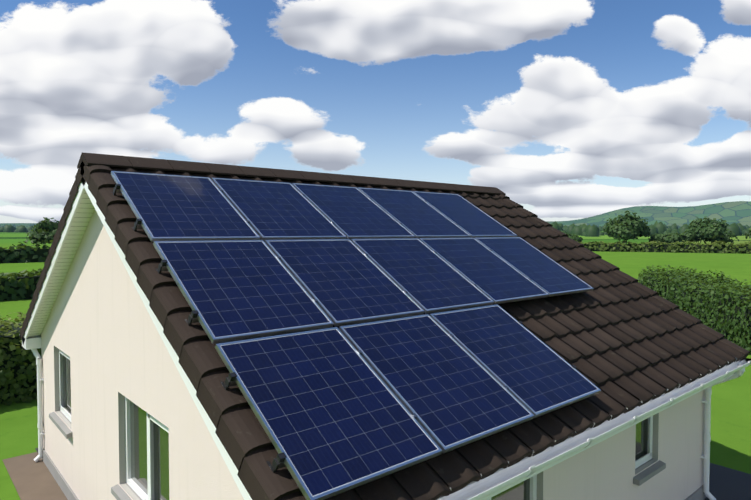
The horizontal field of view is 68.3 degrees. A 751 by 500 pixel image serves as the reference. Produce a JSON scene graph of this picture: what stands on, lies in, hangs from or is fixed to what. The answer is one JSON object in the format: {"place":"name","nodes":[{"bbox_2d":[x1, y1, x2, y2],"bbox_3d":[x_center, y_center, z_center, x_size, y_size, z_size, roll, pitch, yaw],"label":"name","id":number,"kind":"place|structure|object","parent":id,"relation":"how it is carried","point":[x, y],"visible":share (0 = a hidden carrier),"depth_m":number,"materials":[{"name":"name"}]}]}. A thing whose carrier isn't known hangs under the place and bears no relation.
{"place":"outdoors","nodes":[
{"label":"outdoors","id":0,"kind":"place"},
{"bbox_2d":[0,201,750,499],"bbox_3d":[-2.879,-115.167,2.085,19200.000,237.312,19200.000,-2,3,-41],"label":"ground","id":1,"kind":"structure","parent":0,"point":[730,434],"depth_m":43.67,"materials":[{"name":"green plant"}]},
{"bbox_2d":[0,309,40,404],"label":"hedge","id":2,"kind":"object","parent":1,"relation":"on","point":[6,379],"depth_m":11.70,"materials":[{"name":"green plant"}]},
{"bbox_2d":[0,268,41,300],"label":"hedge","id":3,"kind":"object","parent":1,"relation":"on","point":[14,282],"visible":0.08,"depth_m":29.27,"materials":[{"name":"green plant"}]},
{"bbox_2d":[0,249,48,262],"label":"hedge","id":4,"kind":"object","parent":1,"relation":"on","point":[38,252],"depth_m":64.75,"materials":[{"name":"green plant"}]},
{"bbox_2d":[0,239,49,262],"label":"hedge","id":5,"kind":"object","parent":1,"relation":"on","point":[10,257],"visible":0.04,"depth_m":64.56,"materials":[{"name":"green plant"}]},
{"bbox_2d":[2,452,67,499],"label":"concrete path","id":6,"kind":"structure","parent":1,"relation":"on","point":[31,478],"depth_m":8.07,"materials":[{"name":"beige concrete"}]},
{"bbox_2d":[25,217,58,244],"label":"tree leaves","id":7,"kind":"object","parent":1,"relation":"on","point":[39,233],"depth_m":67.03,"materials":[{"name":"green plant"}]},
{"bbox_2d":[41,209,704,499],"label":"house walls","id":8,"kind":"structure","parent":1,"relation":"on","point":[100,330],"depth_m":6.02,"materials":[{"name":"beige paint"}]},
{"bbox_2d":[28,190,94,337],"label":"gable soffit","id":9,"kind":"structure","parent":8,"relation":"attached to","point":[82,217],"depth_m":7.03,"materials":[{"name":"white plastic"}]},
{"bbox_2d":[54,346,658,499],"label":"window reveals","id":10,"kind":"object","parent":8,"relation":"attached to","point":[122,447],"depth_m":5.77,"materials":[{"name":"beige paint"}]},
{"bbox_2d":[59,350,652,499],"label":"window frames","id":11,"kind":"structure","parent":10,"relation":"in","point":[137,489],"depth_m":5.73,"materials":[{"name":"white plastic"}]},
{"bbox_2d":[63,355,647,499],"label":"window glass","id":12,"kind":"object","parent":11,"relation":"in","point":[138,430],"visible":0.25,"depth_m":5.46,"materials":[{"name":"glass"}]},
{"bbox_2d":[49,411,665,499],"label":"window sills","id":13,"kind":"structure","parent":8,"relation":"attached to","point":[118,492],"depth_m":6.30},
{"bbox_2d":[22,177,741,499],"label":"bargeboard","id":14,"kind":"object","parent":8,"relation":"attached to","point":[31,343],"visible":0.27,"depth_m":4.81,"materials":[{"name":"white plastic"}]},
{"bbox_2d":[20,336,750,499],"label":"gutters","id":15,"kind":"object","parent":14,"relation":"attached to","point":[499,480],"visible":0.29,"depth_m":4.46,"materials":[{"name":"white plastic"}]},
{"bbox_2d":[168,174,733,499],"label":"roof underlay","id":16,"kind":"object","parent":14,"relation":"attached to","point":[576,368],"depth_m":6.01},
{"bbox_2d":[116,189,285,468],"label":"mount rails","id":17,"kind":"object","parent":16,"relation":"on","point":[232,383],"visible":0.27,"depth_m":3.93,"materials":[{"name":"black metal"}]},
{"bbox_2d":[77,152,505,194],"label":"ridge caps","id":18,"kind":"object","parent":16,"relation":"on","point":[146,163],"visible":0.79,"depth_m":6.97,"materials":[{"name":"tile"}]},
{"bbox_2d":[119,167,467,192],"bbox_3d":[-0.399,-0.976,8.040,6.980,0.144,0.346,-2,3,-41],"label":"ridge bedding","id":19,"kind":"object","parent":16,"relation":"on","point":[281,179],"depth_m":7.20,"materials":[{"name":"black fabric"}]},
{"bbox_2d":[112,184,576,472],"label":"mounting brackets","id":20,"kind":"object","parent":16,"relation":"on","point":[279,458],"visible":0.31,"depth_m":3.89,"materials":[{"name":"black"}]},
{"bbox_2d":[111,171,600,499],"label":"panel frames","id":21,"kind":"structure","parent":16,"relation":"attached to","point":[430,434],"depth_m":4.62,"materials":[{"name":"silver metal"}]},
{"bbox_2d":[114,172,597,496],"bbox_3d":[0.483,0.211,5.810,5.091,1.968,3.397,-2,3,-41],"label":"glass panel","id":22,"kind":"object","parent":21,"relation":"in","point":[333,411],"visible":1,"depth_m":4.70,"materials":[{"name":"blue glass"}]},
{"bbox_2d":[219,189,531,418],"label":"clamps","id":23,"kind":"object","parent":21,"relation":"attached to","point":[414,415],"visible":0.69,"depth_m":5.01,"materials":[{"name":"silver metal"}]},
{"bbox_2d":[20,161,749,499],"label":"verge tiles","id":24,"kind":"object","parent":16,"relation":"on","point":[246,442],"visible":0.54,"depth_m":3.93,"materials":[{"name":"brown tile"}]},
{"bbox_2d":[110,167,743,499],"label":"roof tiles","id":25,"kind":"object","parent":16,"relation":"on","point":[455,470],"visible":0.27,"depth_m":6.05,"materials":[{"name":"brown tile"}]},
{"bbox_2d":[31,349,744,499],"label":"downpipes","id":26,"kind":"object","parent":8,"relation":"attached to","point":[705,456],"visible":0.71,"depth_m":7.41,"materials":[{"name":"white plastic"}]},
{"bbox_2d":[41,448,706,499],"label":"plinth","id":27,"kind":"structure","parent":1,"relation":"on","point":[69,493],"depth_m":7.64,"materials":[{"name":"concrete"}]},
{"bbox_2d":[0,220,750,236],"bbox_3d":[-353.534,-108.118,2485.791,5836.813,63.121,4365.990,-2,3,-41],"label":"trees","id":28,"kind":"object","parent":1,"relation":"on","point":[737,229],"visible":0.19,"depth_m":361.51,"materials":[{"name":"green plant"}]},
{"bbox_2d":[561,231,582,241],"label":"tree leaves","id":29,"kind":"object","parent":1,"relation":"on","point":[575,237],"visible":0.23,"depth_m":105.50,"materials":[{"name":"green plant"}]},
{"bbox_2d":[602,211,653,242],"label":"tree leaves","id":30,"kind":"object","parent":1,"relation":"on","point":[618,228],"depth_m":99.76,"materials":[{"name":"green plant"}]},
{"bbox_2d":[577,240,750,253],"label":"hedge","id":31,"kind":"object","parent":1,"relation":"on","point":[674,245],"depth_m":95.80,"materials":[{"name":"green plant"}]},
{"bbox_2d":[648,232,684,243],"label":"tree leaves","id":32,"kind":"object","parent":1,"relation":"on","point":[671,237],"depth_m":99.04,"materials":[{"name":"green plant"}]},
{"bbox_2d":[637,264,750,354],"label":"hedge","id":33,"kind":"object","parent":1,"relation":"on","point":[731,290],"depth_m":19.78,"materials":[{"name":"green plant"}]},
{"bbox_2d":[682,216,738,243],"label":"tree leaves","id":34,"kind":"object","parent":1,"relation":"on","point":[708,228],"depth_m":97.00,"materials":[{"name":"green plant"}]},
{"bbox_2d":[744,228,750,238],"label":"tree leaves","id":35,"kind":"object","parent":1,"relation":"on","point":[747,235],"visible":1,"depth_m":94.00,"materials":[{"name":"green plant"}]},
{"bbox_2d":[0,0,750,222],"label":"sky","id":36,"kind":"structure","parent":0,"point":[569,109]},
{"bbox_2d":[35,448,750,499],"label":"shadow","id":37,"kind":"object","parent":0,"point":[725,483],"depth_m":7.95}
]}

